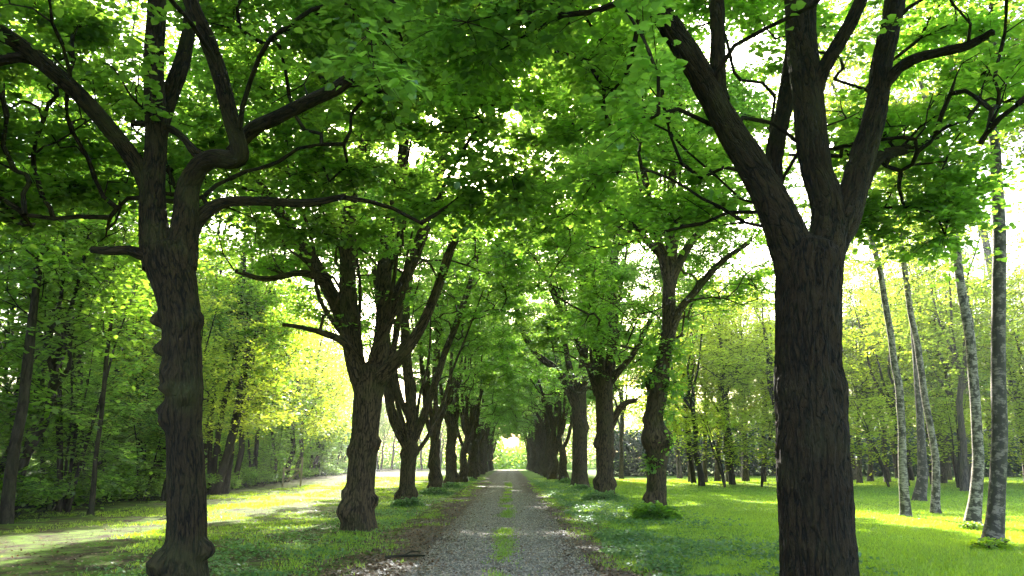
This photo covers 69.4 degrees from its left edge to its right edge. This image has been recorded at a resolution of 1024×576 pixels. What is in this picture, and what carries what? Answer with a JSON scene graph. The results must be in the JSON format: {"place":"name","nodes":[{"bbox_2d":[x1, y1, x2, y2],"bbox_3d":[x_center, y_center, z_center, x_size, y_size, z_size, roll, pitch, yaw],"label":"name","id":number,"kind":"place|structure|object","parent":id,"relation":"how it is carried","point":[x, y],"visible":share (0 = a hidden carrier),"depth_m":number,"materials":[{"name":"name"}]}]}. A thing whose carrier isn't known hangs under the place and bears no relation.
{"place":"outdoors","nodes":[
{"label":"outdoors","id":0,"kind":"place"},
{"bbox_2d":[0,476,486,575],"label":"verge grass","id":1,"kind":"structure","parent":0,"point":[215,535],"depth_m":19.45,"materials":[{"name":"green plant"}]},
{"bbox_2d":[345,470,640,575],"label":"path","id":2,"kind":"structure","parent":0,"point":[502,477],"depth_m":16.94,"materials":[{"name":"grey gravel"}]},
{"bbox_2d":[481,482,542,575],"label":"path grass","id":3,"kind":"structure","parent":2,"relation":"on","point":[508,530],"depth_m":15.51,"materials":[{"name":"green plant"}]},
{"bbox_2d":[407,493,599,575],"bbox_3d":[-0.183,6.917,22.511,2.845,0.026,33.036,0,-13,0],"label":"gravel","id":4,"kind":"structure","parent":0,"point":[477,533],"depth_m":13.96,"materials":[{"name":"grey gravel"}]},
{"bbox_2d":[0,465,1023,575],"bbox_3d":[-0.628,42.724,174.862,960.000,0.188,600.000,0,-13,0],"label":"ground","id":5,"kind":"structure","parent":0,"point":[57,538],"depth_m":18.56,"materials":[{"name":"green plant"}]},
{"bbox_2d":[0,472,75,518],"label":"shrub","id":6,"kind":"object","parent":5,"relation":"on","point":[27,484],"visible":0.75,"depth_m":20.71,"materials":[{"name":"green plant"}]},
{"bbox_2d":[0,226,116,478],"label":"forest tree","id":7,"kind":"object","parent":5,"relation":"on","point":[6,431],"visible":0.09,"depth_m":26.21,"materials":[{"name":"green plant"}]},
{"bbox_2d":[0,369,117,482],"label":"sapling","id":8,"kind":"object","parent":5,"relation":"on","point":[43,441],"visible":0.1,"depth_m":27.25,"materials":[{"name":"green plant"}]},
{"bbox_2d":[17,466,111,510],"bbox_3d":[-14.734,6.514,23.926,3.400,1.506,3.077,-8,-15,31],"label":"shrub","id":9,"kind":"object","parent":5,"relation":"on","point":[79,491],"visible":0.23,"depth_m":23.88,"materials":[{"name":"green plant"}]},
{"bbox_2d":[0,166,142,510],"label":"forest tree","id":10,"kind":"object","parent":5,"relation":"on","point":[43,370],"visible":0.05,"depth_m":24.78,"materials":[{"name":"green plant"}]},
{"bbox_2d":[0,63,143,523],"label":"forest tree","id":11,"kind":"object","parent":5,"relation":"on","point":[7,502],"visible":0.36,"depth_m":20.04,"materials":[{"name":"green plant"}]},
{"bbox_2d":[0,320,159,510],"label":"sapling","id":12,"kind":"object","parent":5,"relation":"on","point":[112,405],"visible":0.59,"depth_m":23.91,"materials":[{"name":"green plant"}]},
{"bbox_2d":[0,282,160,512],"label":"sapling","id":13,"kind":"object","parent":5,"relation":"on","point":[60,465],"visible":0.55,"depth_m":23.45,"materials":[{"name":"green plant"}]},
{"bbox_2d":[0,68,170,502],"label":"forest tree","id":14,"kind":"object","parent":5,"relation":"on","point":[56,360],"visible":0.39,"depth_m":21.81,"materials":[{"name":"green plant"}]},
{"bbox_2d":[25,349,148,476],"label":"sapling","id":15,"kind":"object","parent":5,"relation":"on","point":[104,411],"visible":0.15,"depth_m":32.48,"materials":[{"name":"green plant"}]},
{"bbox_2d":[71,469,147,504],"bbox_3d":[-14.735,7.184,26.581,2.794,1.367,3.087,9,-16,-34],"label":"shrub","id":16,"kind":"object","parent":5,"relation":"on","point":[113,491],"visible":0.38,"depth_m":26.58,"materials":[{"name":"green plant"}]},
{"bbox_2d":[15,115,221,515],"bbox_3d":[-12.785,0.447,23.375,6.924,13.218,6.509,0,-13,0],"label":"forest tree","id":17,"kind":"object","parent":5,"relation":"on","point":[91,506],"visible":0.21,"depth_m":23.02,"materials":[{"name":"green plant"}]},
{"bbox_2d":[86,455,165,500],"bbox_3d":[-16.325,8.143,31.186,3.551,2.245,3.726,-2,-13,10],"label":"shrub","id":18,"kind":"object","parent":5,"relation":"on","point":[143,477],"visible":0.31,"depth_m":31.10,"materials":[{"name":"green plant"}]},
{"bbox_2d":[2,0,252,505],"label":"forest tree","id":19,"kind":"object","parent":5,"relation":"on","point":[124,5],"visible":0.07,"depth_m":29.81,"materials":[{"name":"green plant"}]},
{"bbox_2d":[67,78,205,498],"bbox_3d":[-18.803,-0.166,34.927,8.680,20.024,8.393,-1,-13,5],"label":"forest tree","id":20,"kind":"object","parent":5,"relation":"on","point":[116,370],"visible":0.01,"depth_m":35.05,"materials":[{"name":"green plant"}]},
{"bbox_2d":[89,371,203,500],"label":"sapling","id":21,"kind":"object","parent":5,"relation":"on","point":[135,437],"visible":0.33,"depth_m":31.16,"materials":[{"name":"green plant"}]},
{"bbox_2d":[100,389,216,494],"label":"sapling","id":22,"kind":"object","parent":5,"relation":"on","point":[156,441],"visible":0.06,"depth_m":34.47,"materials":[{"name":"green plant"}]},
{"bbox_2d":[85,252,243,497],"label":"forest tree","id":23,"kind":"object","parent":5,"relation":"on","point":[218,321],"visible":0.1,"depth_m":34.23,"materials":[{"name":"green plant"}]},
{"bbox_2d":[84,283,268,501],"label":"forest tree","id":24,"kind":"object","parent":5,"relation":"on","point":[207,357],"visible":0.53,"depth_m":31.25,"materials":[{"name":"green plant"}]},
{"bbox_2d":[90,224,272,496],"bbox_3d":[-16.622,3.339,36.330,9.051,13.792,10.423,4,-14,-16],"label":"forest tree","id":25,"kind":"object","parent":5,"relation":"on","point":[232,336],"visible":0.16,"depth_m":36.19,"materials":[{"name":"green plant"}]},
{"bbox_2d":[154,135,283,468],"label":"forest tree","id":26,"kind":"object","parent":5,"relation":"on","point":[206,443],"visible":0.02,"depth_m":43.21,"materials":[{"name":"green plant"}]},
{"bbox_2d":[159,255,280,494],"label":"forest tree","id":27,"kind":"object","parent":5,"relation":"on","point":[209,458],"visible":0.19,"depth_m":38.64,"materials":[{"name":"green plant"}]},
{"bbox_2d":[151,268,319,493],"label":"forest tree","id":28,"kind":"object","parent":5,"relation":"on","point":[226,485],"visible":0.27,"depth_m":38.57,"materials":[{"name":"green plant"}]},
{"bbox_2d":[170,48,302,494],"bbox_3d":[-14.906,-1.451,39.609,9.954,24.815,10.294,-1,-13,5],"label":"forest tree","id":29,"kind":"object","parent":5,"relation":"on","point":[223,466],"visible":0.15,"depth_m":37.43,"materials":[{"name":"green plant"}]},
{"bbox_2d":[18,479,476,575],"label":"verge herbs","id":30,"kind":"object","parent":5,"relation":"on","point":[250,547],"visible":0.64,"depth_m":13.30,"materials":[{"name":"green plant"}]},
{"bbox_2d":[197,247,299,494],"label":"forest tree","id":31,"kind":"object","parent":5,"relation":"on","point":[219,432],"visible":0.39,"depth_m":37.51,"materials":[{"name":"green plant"}]},
{"bbox_2d":[231,465,269,487],"bbox_3d":[-16.785,12.041,47.044,2.869,1.814,3.010,1,-13,-3],"label":"shrub","id":32,"kind":"object","parent":5,"relation":"on","point":[252,473],"visible":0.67,"depth_m":46.75,"materials":[{"name":"green plant"}]},
{"bbox_2d":[204,252,319,449],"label":"forest tree","id":33,"kind":"object","parent":5,"relation":"on","point":[293,357],"visible":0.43,"depth_m":38.25,"materials":[{"name":"green plant"}]},
{"bbox_2d":[221,375,311,485],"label":"sapling","id":34,"kind":"object","parent":5,"relation":"on","point":[269,454],"visible":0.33,"depth_m":51.42,"materials":[{"name":"green plant"}]},
{"bbox_2d":[202,273,335,489],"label":"forest tree","id":35,"kind":"object","parent":5,"relation":"on","point":[238,464],"visible":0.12,"depth_m":44.87,"materials":[{"name":"green plant"}]},
{"bbox_2d":[222,334,324,484],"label":"forest tree","id":36,"kind":"object","parent":5,"relation":"on","point":[301,384],"visible":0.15,"depth_m":52.54,"materials":[{"name":"green plant"}]},
{"bbox_2d":[259,425,303,469],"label":"sapling","id":37,"kind":"object","parent":5,"relation":"on","point":[275,440],"visible":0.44,"depth_m":58.54,"materials":[{"name":"green plant"}]},
{"bbox_2d":[0,0,578,575],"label":"linden tree","id":38,"kind":"object","parent":5,"relation":"on","point":[162,174],"visible":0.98,"depth_m":11.23,"materials":[{"name":"green plant"}]},
{"bbox_2d":[251,332,327,482],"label":"forest tree","id":39,"kind":"object","parent":5,"relation":"on","point":[291,401],"visible":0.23,"depth_m":57.84,"materials":[{"name":"green plant"}]},
{"bbox_2d":[254,320,353,479],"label":"forest tree","id":40,"kind":"object","parent":5,"relation":"on","point":[298,463],"visible":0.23,"depth_m":67.01,"materials":[{"name":"green plant"}]},
{"bbox_2d":[250,293,367,481],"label":"forest tree","id":41,"kind":"object","parent":5,"relation":"on","point":[324,398],"visible":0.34,"depth_m":59.23,"materials":[{"name":"green plant"}]},
{"bbox_2d":[282,366,349,476],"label":"forest tree","id":42,"kind":"object","parent":5,"relation":"on","point":[317,449],"visible":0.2,"depth_m":77.58,"materials":[{"name":"green plant"}]},
{"bbox_2d":[278,335,367,476],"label":"forest tree","id":43,"kind":"object","parent":5,"relation":"on","point":[317,456],"visible":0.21,"depth_m":81.23,"materials":[{"name":"green plant"}]},
{"bbox_2d":[137,0,570,530],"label":"linden tree","id":44,"kind":"object","parent":5,"relation":"on","point":[371,377],"visible":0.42,"depth_m":18.48,"materials":[{"name":"green plant"}]},
{"bbox_2d":[0,482,709,575],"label":"leaf litter","id":45,"kind":"object","parent":5,"relation":"on","point":[398,570],"visible":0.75,"depth_m":14.03,"materials":[{"name":"brown plant"}]},
{"bbox_2d":[268,107,541,499],"bbox_3d":[-4.360,0.272,30.996,12.043,17.362,10.425,12,-17,-40],"label":"linden tree","id":46,"kind":"object","parent":5,"relation":"on","point":[408,432],"visible":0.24,"depth_m":29.95,"materials":[{"name":"green plant"}]},
{"bbox_2d":[356,218,528,491],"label":"linden tree","id":47,"kind":"object","parent":5,"relation":"on","point":[435,477],"visible":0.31,"depth_m":39.81,"materials":[{"name":"green plant"}]},
{"bbox_2d":[390,246,524,485],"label":"linden tree","id":48,"kind":"object","parent":5,"relation":"on","point":[451,416],"visible":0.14,"depth_m":50.20,"materials":[{"name":"green plant"}]},
{"bbox_2d":[409,281,525,481],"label":"linden tree","id":49,"kind":"object","parent":5,"relation":"on","point":[463,473],"visible":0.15,"depth_m":59.48,"materials":[{"name":"green plant"}]},
{"bbox_2d":[431,304,518,478],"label":"linden tree","id":50,"kind":"object","parent":5,"relation":"on","point":[471,460],"visible":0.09,"depth_m":68.60,"materials":[{"name":"green plant"}]},
{"bbox_2d":[292,482,665,575],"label":"edge grass","id":51,"kind":"structure","parent":5,"relation":"on","point":[554,503],"depth_m":16.49,"materials":[{"name":"green plant"}]},
{"bbox_2d":[438,348,519,476],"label":"linden tree","id":52,"kind":"object","parent":5,"relation":"on","point":[500,411],"visible":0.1,"depth_m":78.68,"materials":[{"name":"green plant"}]},
{"bbox_2d":[458,385,521,474],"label":"linden tree","id":53,"kind":"object","parent":5,"relation":"on","point":[481,459],"visible":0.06,"depth_m":96.45,"materials":[{"name":"green plant"}]},
{"bbox_2d":[0,391,1019,469],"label":"distant woods","id":54,"kind":"object","parent":5,"relation":"on","point":[507,457],"visible":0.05,"depth_m":178.26,"materials":[{"name":"green plant"}]},
{"bbox_2d":[503,373,569,473],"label":"linden tree","id":55,"kind":"object","parent":5,"relation":"on","point":[539,459],"visible":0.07,"depth_m":97.10,"materials":[{"name":"green plant"}]},
{"bbox_2d":[508,355,576,475],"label":"linden tree","id":56,"kind":"object","parent":5,"relation":"on","point":[541,439],"visible":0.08,"depth_m":87.48,"materials":[{"name":"green plant"}]},
{"bbox_2d":[495,300,595,479],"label":"linden tree","id":57,"kind":"object","parent":5,"relation":"on","point":[553,453],"visible":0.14,"depth_m":68.36,"materials":[{"name":"green plant"}]},
{"bbox_2d":[506,342,595,476],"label":"linden tree","id":58,"kind":"object","parent":5,"relation":"on","point":[546,428],"visible":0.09,"depth_m":78.55,"materials":[{"name":"green plant"}]},
{"bbox_2d":[503,290,624,480],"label":"linden tree","id":59,"kind":"object","parent":5,"relation":"on","point":[563,461],"visible":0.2,"depth_m":59.17,"materials":[{"name":"green plant"}]},
{"bbox_2d":[487,239,661,488],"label":"linden tree","id":60,"kind":"object","parent":5,"relation":"on","point":[580,423],"visible":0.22,"depth_m":44.84,"materials":[{"name":"green plant"}]},
{"bbox_2d":[481,167,715,494],"bbox_3d":[4.113,1.719,35.363,11.343,16.485,12.466,0,-13,0],"label":"linden tree","id":61,"kind":"object","parent":5,"relation":"on","point":[603,374],"visible":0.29,"depth_m":34.10,"materials":[{"name":"green plant"}]},
{"bbox_2d":[582,490,623,500],"bbox_3d":[3.852,8.680,30.860,1.800,0.520,1.428,-6,-15,25],"label":"shrub","id":62,"kind":"object","parent":5,"relation":"on","point":[595,495],"visible":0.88,"depth_m":30.69,"materials":[{"name":"green plant"}]},
{"bbox_2d":[613,324,641,478],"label":"woodland tree","id":63,"kind":"object","parent":5,"relation":"on","point":[621,471],"visible":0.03,"depth_m":71.88,"materials":[{"name":"plant"}]},
{"bbox_2d":[483,19,807,505],"bbox_3d":[4.265,-0.984,24.263,11.088,16.667,12.242,0,-13,0],"label":"linden tree","id":64,"kind":"object","parent":5,"relation":"on","point":[658,439],"visible":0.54,"depth_m":23.15,"materials":[{"name":"green plant"}]},
{"bbox_2d":[627,500,683,521],"bbox_3d":[3.978,6.183,20.483,1.580,0.621,1.417,-3,-14,13],"label":"shrub","id":65,"kind":"object","parent":5,"relation":"on","point":[648,511],"visible":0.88,"depth_m":20.13,"materials":[{"name":"green plant"}]},
{"bbox_2d":[613,292,725,481],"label":"woodland tree","id":66,"kind":"object","parent":5,"relation":"on","point":[632,396],"visible":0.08,"depth_m":56.94,"materials":[{"name":"green plant"}]},
{"bbox_2d":[628,309,755,482],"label":"woodland tree","id":67,"kind":"object","parent":5,"relation":"on","point":[692,473],"visible":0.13,"depth_m":54.61,"materials":[{"name":"green plant"}]},
{"bbox_2d":[621,276,774,485],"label":"woodland tree","id":68,"kind":"object","parent":5,"relation":"on","point":[690,403],"visible":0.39,"depth_m":49.72,"materials":[{"name":"green plant"}]},
{"bbox_2d":[658,291,737,482],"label":"woodland tree","id":69,"kind":"object","parent":5,"relation":"on","point":[705,467],"visible":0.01,"depth_m":57.78,"materials":[{"name":"green plant"}]},
{"bbox_2d":[382,0,1023,575],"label":"linden tree","id":70,"kind":"object","parent":5,"relation":"on","point":[614,72],"visible":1,"depth_m":11.00,"materials":[{"name":"green plant"}]},
{"bbox_2d":[661,278,774,484],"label":"woodland tree","id":71,"kind":"object","parent":5,"relation":"on","point":[731,476],"visible":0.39,"depth_m":51.45,"materials":[{"name":"green plant"}]},
{"bbox_2d":[671,301,773,481],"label":"woodland tree","id":72,"kind":"object","parent":5,"relation":"on","point":[700,397],"visible":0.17,"depth_m":56.48,"materials":[{"name":"green plant"}]},
{"bbox_2d":[530,478,917,575],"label":"ground cover","id":73,"kind":"object","parent":5,"relation":"on","point":[640,549],"visible":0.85,"depth_m":14.15,"materials":[{"name":"green plant"}]},
{"bbox_2d":[673,393,774,487],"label":"young maple","id":74,"kind":"object","parent":5,"relation":"on","point":[701,424],"visible":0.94,"depth_m":47.63,"materials":[{"name":"green plant"}]},
{"bbox_2d":[699,227,772,480],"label":"woodland tree","id":75,"kind":"object","parent":5,"relation":"on","point":[745,474],"visible":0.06,"depth_m":60.79,"materials":[{"name":"green plant"}]},
{"bbox_2d":[700,265,774,481],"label":"woodland tree","id":76,"kind":"object","parent":5,"relation":"on","point":[765,477],"visible":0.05,"depth_m":58.40,"materials":[{"name":"green plant"}]},
{"bbox_2d":[709,396,775,486],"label":"young maple","id":77,"kind":"object","parent":5,"relation":"on","point":[772,429],"visible":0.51,"depth_m":48.26,"materials":[{"name":"green plant"}]},
{"bbox_2d":[696,267,862,435],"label":"woodland tree","id":78,"kind":"object","parent":5,"relation":"on","point":[769,384],"visible":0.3,"depth_m":50.32,"materials":[{"name":"green plant"}]},
{"bbox_2d":[724,311,866,439],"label":"woodland tree","id":79,"kind":"object","parent":5,"relation":"on","point":[761,397],"visible":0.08,"depth_m":54.33,"materials":[{"name":"green plant"}]},
{"bbox_2d":[613,420,1022,476],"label":"undergrowth","id":80,"kind":"object","parent":5,"relation":"on","point":[637,452],"visible":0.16,"depth_m":84.09,"materials":[{"name":"green plant"}]},
{"bbox_2d":[774,223,904,479],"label":"woodland tree","id":81,"kind":"object","parent":5,"relation":"on","point":[854,470],"visible":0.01,"depth_m":66.30,"materials":[{"name":"green plant"}]},
{"bbox_2d":[762,0,931,516],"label":"birch tree","id":82,"kind":"object","parent":5,"relation":"on","point":[905,509],"visible":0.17,"depth_m":24.33,"materials":[{"name":"green plant"}]},
{"bbox_2d":[842,250,899,481],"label":"woodland tree","id":83,"kind":"object","parent":5,"relation":"on","point":[870,470],"visible":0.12,"depth_m":62.45,"materials":[{"name":"green plant"}]},
{"bbox_2d":[842,265,900,483],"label":"woodland tree","id":84,"kind":"object","parent":5,"relation":"on","point":[859,479],"visible":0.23,"depth_m":55.62,"materials":[{"name":"green plant"}]},
{"bbox_2d":[842,237,931,482],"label":"woodland tree","id":85,"kind":"object","parent":5,"relation":"on","point":[883,439],"visible":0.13,"depth_m":60.12,"materials":[{"name":"green plant"}]},
{"bbox_2d":[848,390,946,486],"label":"young maple","id":86,"kind":"object","parent":5,"relation":"on","point":[874,447],"visible":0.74,"depth_m":46.14,"materials":[{"name":"green plant"}]},
{"bbox_2d":[838,128,961,500],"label":"birch tree","id":87,"kind":"object","parent":5,"relation":"on","point":[920,490],"visible":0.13,"depth_m":31.95,"materials":[{"name":"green plant"}]},
{"bbox_2d":[824,10,992,513],"bbox_3d":[13.793,-1.436,26.415,6.311,18.493,6.294,0,-13,0],"label":"birch tree","id":88,"kind":"object","parent":5,"relation":"on","point":[935,505],"visible":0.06,"depth_m":25.33,"materials":[{"name":"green plant"}]},
{"bbox_2d":[842,278,978,485],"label":"woodland tree","id":89,"kind":"object","parent":5,"relation":"on","point":[871,340],"visible":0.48,"depth_m":49.76,"materials":[{"name":"green plant"}]},
{"bbox_2d":[856,222,978,478],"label":"woodland tree","id":90,"kind":"object","parent":5,"relation":"on","point":[938,444],"visible":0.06,"depth_m":59.13,"materials":[{"name":"green plant"}]},
{"bbox_2d":[863,259,983,482],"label":"woodland tree","id":91,"kind":"object","parent":5,"relation":"on","point":[943,479],"visible":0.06,"depth_m":56.82,"materials":[{"name":"green plant"}]},
{"bbox_2d":[827,0,1023,524],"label":"birch tree","id":92,"kind":"object","parent":5,"relation":"on","point":[973,512],"visible":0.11,"depth_m":20.19,"materials":[{"name":"green plant"}]},
{"bbox_2d":[860,295,990,483],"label":"woodland tree","id":93,"kind":"object","parent":5,"relation":"on","point":[940,407],"visible":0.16,"depth_m":53.63,"materials":[{"name":"green plant"}]},
{"bbox_2d":[842,0,1023,543],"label":"birch tree","id":94,"kind":"object","parent":5,"relation":"on","point":[994,522],"visible":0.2,"depth_m":14.57,"materials":[{"name":"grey plant"}]},
{"bbox_2d":[851,195,1023,490],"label":"woodland tree","id":95,"kind":"object","parent":5,"relation":"on","point":[962,375],"visible":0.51,"depth_m":42.00,"materials":[{"name":"green plant"}]},
{"bbox_2d":[887,248,990,474],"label":"woodland tree","id":96,"kind":"object","parent":5,"relation":"on","point":[950,451],"visible":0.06,"depth_m":59.59,"materials":[{"name":"green plant"}]},
{"bbox_2d":[877,390,1019,487],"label":"young maple","id":97,"kind":"object","parent":5,"relation":"on","point":[945,447],"visible":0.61,"depth_m":44.46,"materials":[{"name":"green plant"}]},
{"bbox_2d":[878,211,1023,486],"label":"woodland tree","id":98,"kind":"object","parent":5,"relation":"on","point":[946,374],"visible":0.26,"depth_m":48.23,"materials":[{"name":"green plant"}]},
{"bbox_2d":[934,396,1023,476],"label":"young maple","id":99,"kind":"object","parent":5,"relation":"on","point":[1014,449],"visible":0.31,"depth_m":47.74,"materials":[{"name":"green plant"}]},
{"bbox_2d":[939,186,1023,404],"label":"woodland tree","id":100,"kind":"object","parent":5,"relation":"on","point":[1010,218],"visible":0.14,"depth_m":62.10,"materials":[{"name":"green plant"}]},
{"bbox_2d":[952,265,1023,432],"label":"woodland tree","id":101,"kind":"object","parent":5,"relation":"on","point":[1021,363],"visible":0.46,"depth_m":47.64,"materials":[{"name":"green plant"}]},
{"bbox_2d":[952,307,1023,475],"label":"woodland tree","id":102,"kind":"object","parent":5,"relation":"on","point":[1011,397],"visible":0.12,"depth_m":54.90,"materials":[{"name":"green plant"}]},
{"bbox_2d":[967,536,1017,550],"bbox_3d":[8.443,4.505,12.996,0.870,0.270,0.714,0,-13,0],"label":"weed clump","id":103,"kind":"object","parent":5,"relation":"on","point":[999,543],"visible":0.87,"depth_m":12.91,"materials":[{"name":"green plant"}]},
{"bbox_2d":[961,218,1023,481],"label":"tree","id":104,"kind":"object","parent":5,"relation":"on","point":[986,251],"visible":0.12,"depth_m":62.49,"materials":[{"name":"green plant"}]},
{"bbox_2d":[983,192,1023,350],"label":"woodland tree","id":105,"kind":"object","parent":5,"relation":"on","point":[1019,279],"visible":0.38,"depth_m":56.72,"materials":[{"name":"green plant"}]},
{"bbox_2d":[1,0,1023,463],"label":"sky","id":106,"kind":"structure","parent":0,"point":[740,55],"materials":[{"name":"white"}]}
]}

